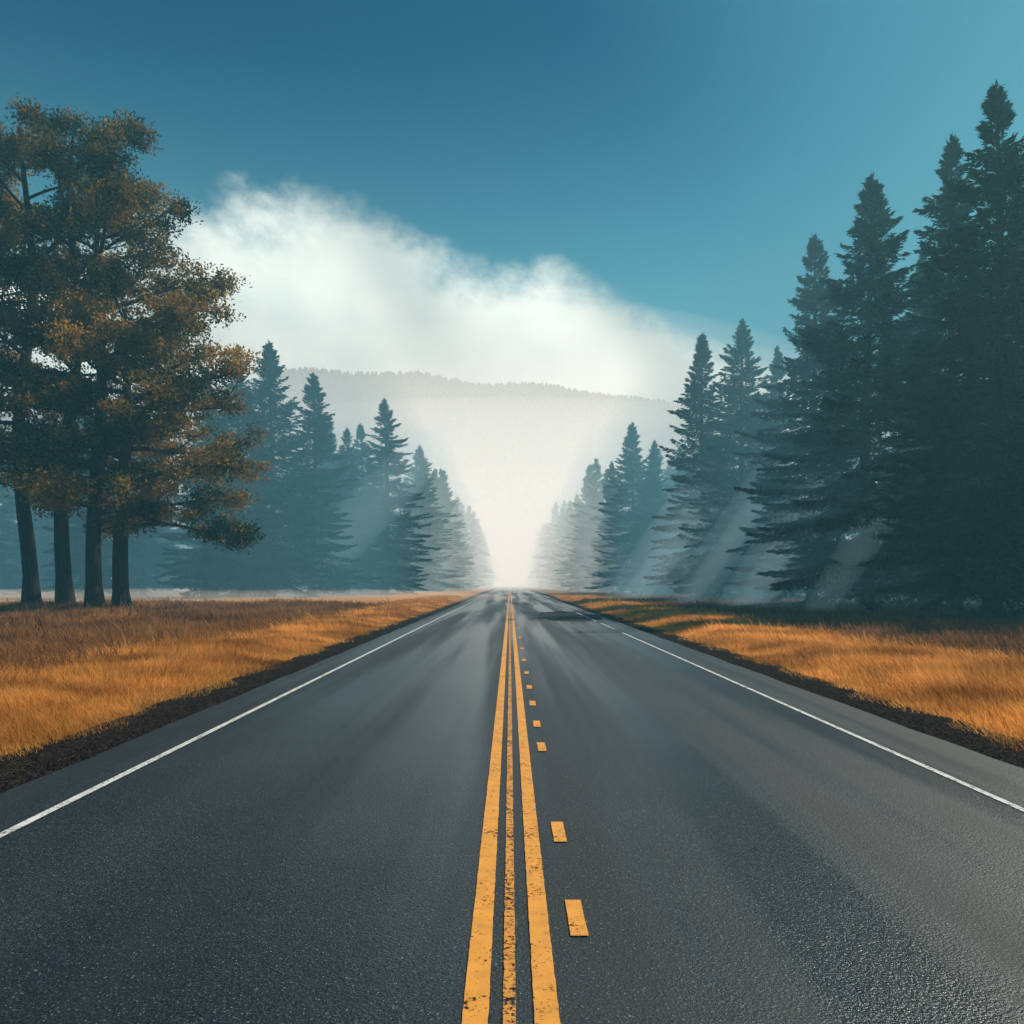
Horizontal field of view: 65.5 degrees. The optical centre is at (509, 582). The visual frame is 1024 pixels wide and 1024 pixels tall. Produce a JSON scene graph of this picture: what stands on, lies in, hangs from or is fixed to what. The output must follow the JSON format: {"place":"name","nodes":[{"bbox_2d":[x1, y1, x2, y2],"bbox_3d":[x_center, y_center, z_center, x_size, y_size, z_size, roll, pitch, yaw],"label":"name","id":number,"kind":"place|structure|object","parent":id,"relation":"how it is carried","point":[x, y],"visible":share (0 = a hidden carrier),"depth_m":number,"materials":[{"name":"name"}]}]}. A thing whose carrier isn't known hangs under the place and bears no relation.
{"place":"outdoors","nodes":[
{"label":"outdoors","id":0,"kind":"place"},
{"bbox_2d":[0,594,468,760],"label":"verge grass","id":1,"kind":"structure","parent":0,"point":[217,660],"depth_m":13.72,"materials":[{"name":"orange plant"}]},
{"bbox_2d":[0,372,890,584],"bbox_3d":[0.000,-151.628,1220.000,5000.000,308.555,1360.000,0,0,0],"label":"hill","id":2,"kind":"structure","parent":0,"point":[509,531],"depth_m":898.21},
{"bbox_2d":[0,366,888,514],"bbox_3d":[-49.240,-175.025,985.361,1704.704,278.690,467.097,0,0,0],"label":"hillside forest","id":3,"kind":"object","parent":2,"relation":"on","point":[510,387],"visible":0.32,"depth_m":986.75,"materials":[{"name":"grey plant"}]},
{"bbox_2d":[0,196,899,435],"bbox_3d":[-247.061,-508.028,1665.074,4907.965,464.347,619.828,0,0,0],"label":"cloud","id":4,"kind":"structure","parent":0,"point":[328,291],"depth_m":1669.55,"materials":[{"name":"white"}]},
{"bbox_2d":[0,585,1023,1023],"bbox_3d":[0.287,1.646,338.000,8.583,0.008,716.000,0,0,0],"label":"road","id":5,"kind":"structure","parent":0,"point":[510,805],"depth_m":4.86,"materials":[{"name":"grey asphalt"}]},
{"bbox_2d":[0,585,1023,756],"bbox_3d":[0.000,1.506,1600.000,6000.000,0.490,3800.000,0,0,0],"label":"ground","id":6,"kind":"structure","parent":0,"point":[379,597],"depth_m":80.48,"materials":[{"name":"brown plant"}]},
{"bbox_2d":[0,153,84,508],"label":"autumn tree","id":7,"kind":"object","parent":6,"relation":"on","point":[44,421],"visible":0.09,"depth_m":47.43,"materials":[{"name":"brown plant"}]},
{"bbox_2d":[0,106,176,603],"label":"autumn tree","id":8,"kind":"object","parent":6,"relation":"on","point":[31,589],"visible":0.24,"depth_m":46.42,"materials":[{"name":"brown plant"}]},
{"bbox_2d":[0,92,216,604],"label":"autumn tree","id":9,"kind":"object","parent":6,"relation":"on","point":[32,155],"visible":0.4,"depth_m":44.43,"materials":[{"name":"brown plant"}]},
{"bbox_2d":[0,135,251,607],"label":"autumn tree","id":10,"kind":"object","parent":6,"relation":"on","point":[52,266],"visible":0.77,"depth_m":42.03,"materials":[{"name":"brown plant"}]},
{"bbox_2d":[0,244,275,608],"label":"autumn tree","id":11,"kind":"object","parent":6,"relation":"on","point":[56,488],"visible":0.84,"depth_m":41.20,"materials":[{"name":"brown plant"}]},
{"bbox_2d":[0,594,396,684],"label":"field grass","id":12,"kind":"structure","parent":6,"relation":"on","point":[79,620],"depth_m":26.67,"materials":[{"name":"brown plant"}]},
{"bbox_2d":[152,371,256,598],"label":"conifer tree","id":13,"kind":"object","parent":6,"relation":"on","point":[204,575],"visible":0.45,"depth_m":79.32,"materials":[{"name":"green plant"}]},
{"bbox_2d":[181,344,305,596],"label":"conifer tree","id":14,"kind":"object","parent":6,"relation":"on","point":[269,547],"visible":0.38,"depth_m":82.91,"materials":[{"name":"green plant"}]},
{"bbox_2d":[191,340,343,596],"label":"conifer tree","id":15,"kind":"object","parent":6,"relation":"on","point":[275,497],"visible":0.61,"depth_m":84.65,"materials":[{"name":"green plant"}]},
{"bbox_2d":[256,372,382,597],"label":"conifer tree","id":16,"kind":"object","parent":6,"relation":"on","point":[315,418],"visible":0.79,"depth_m":87.27,"materials":[{"name":"green plant"}]},
{"bbox_2d":[317,427,388,594],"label":"conifer tree","id":17,"kind":"object","parent":6,"relation":"on","point":[345,504],"visible":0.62,"depth_m":99.32,"materials":[{"name":"green plant"}]},
{"bbox_2d":[316,423,406,593],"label":"conifer tree","id":18,"kind":"object","parent":6,"relation":"on","point":[362,446],"visible":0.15,"depth_m":111.32,"materials":[{"name":"green plant"}]},
{"bbox_2d":[331,398,441,593],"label":"conifer tree","id":19,"kind":"object","parent":6,"relation":"on","point":[394,555],"visible":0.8,"depth_m":105.08,"materials":[{"name":"green plant"}]},
{"bbox_2d":[389,445,464,591],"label":"conifer tree","id":20,"kind":"object","parent":6,"relation":"on","point":[421,482],"visible":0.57,"depth_m":139.20,"materials":[{"name":"green plant"}]},
{"bbox_2d":[433,468,470,588],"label":"conifer tree","id":21,"kind":"object","parent":6,"relation":"on","point":[445,505],"visible":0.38,"depth_m":164.63,"materials":[{"name":"green plant"}]},
{"bbox_2d":[0,414,1019,598],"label":"distant conifer forest","id":22,"kind":"object","parent":6,"relation":"on","point":[564,553],"visible":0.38,"depth_m":145.47,"materials":[{"name":"green plant"}]},
{"bbox_2d":[0,585,1023,793],"bbox_3d":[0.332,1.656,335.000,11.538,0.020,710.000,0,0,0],"label":"gravel shoulder","id":23,"kind":"object","parent":6,"relation":"on","point":[33,764],"visible":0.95,"depth_m":10.08},
{"bbox_2d":[588,462,631,591],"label":"conifer tree","id":24,"kind":"object","parent":6,"relation":"on","point":[610,492],"visible":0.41,"depth_m":137.56,"materials":[{"name":"green plant"}]},
{"bbox_2d":[583,421,667,593],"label":"conifer tree","id":25,"kind":"object","parent":6,"relation":"on","point":[635,475],"visible":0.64,"depth_m":125.02,"materials":[{"name":"green plant"}]},
{"bbox_2d":[618,439,684,593],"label":"conifer tree","id":26,"kind":"object","parent":6,"relation":"on","point":[653,489],"visible":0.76,"depth_m":117.46,"materials":[{"name":"green plant"}]},
{"bbox_2d":[643,332,758,598],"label":"conifer tree","id":27,"kind":"object","parent":6,"relation":"on","point":[675,571],"visible":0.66,"depth_m":74.32,"materials":[{"name":"green plant"}]},
{"bbox_2d":[672,318,804,600],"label":"conifer tree","id":28,"kind":"object","parent":6,"relation":"on","point":[739,419],"visible":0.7,"depth_m":71.30,"materials":[{"name":"green plant"}]},
{"bbox_2d":[727,344,805,598],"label":"conifer tree","id":29,"kind":"object","parent":6,"relation":"on","point":[777,374],"visible":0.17,"depth_m":73.75,"materials":[{"name":"green plant"}]},
{"bbox_2d":[725,233,901,604],"bbox_3d":[21.884,-10.734,55.789,12.338,27.906,12.518,0,0,-4],"label":"conifer tree","id":30,"kind":"object","parent":6,"relation":"on","point":[799,368],"visible":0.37,"depth_m":55.67,"materials":[{"name":"green plant"}]},
{"bbox_2d":[733,172,984,611],"bbox_3d":[21.165,-11.307,48.223,15.342,27.268,13.455,0,0,-1],"label":"conifer tree","id":31,"kind":"object","parent":6,"relation":"on","point":[876,312],"visible":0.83,"depth_m":47.31,"materials":[{"name":"green plant"}]},
{"bbox_2d":[845,254,981,603],"bbox_3d":[28.210,-10.395,54.826,9.683,25.678,9.254,0,0,2],"label":"conifer tree","id":32,"kind":"object","parent":6,"relation":"on","point":[923,259],"visible":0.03,"depth_m":55.05,"materials":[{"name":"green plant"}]},
{"bbox_2d":[838,132,1022,611],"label":"conifer tree","id":33,"kind":"object","parent":6,"relation":"on","point":[934,279],"visible":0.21,"depth_m":45.71,"materials":[{"name":"green plant"}]},
{"bbox_2d":[855,80,1023,619],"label":"conifer tree","id":34,"kind":"object","parent":6,"relation":"on","point":[992,494],"visible":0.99,"depth_m":38.51,"materials":[{"name":"green plant"}]},
{"bbox_2d":[962,202,1023,604],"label":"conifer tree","id":35,"kind":"object","parent":6,"relation":"on","point":[1008,318],"depth_m":52.38,"materials":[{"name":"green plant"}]},
{"bbox_2d":[0,0,1023,423],"label":"sky","id":36,"kind":"structure","parent":0,"point":[680,161],"materials":[{"name":"blue"}]},
{"bbox_2d":[557,594,1023,750],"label":"verge grass","id":37,"kind":"structure","parent":0,"point":[902,673],"depth_m":15.27,"materials":[{"name":"orange plant"}]},
{"bbox_2d":[593,591,1023,663],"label":"field grass","id":38,"kind":"structure","parent":0,"point":[886,616],"depth_m":32.38,"materials":[{"name":"brown plant"}]}
]}

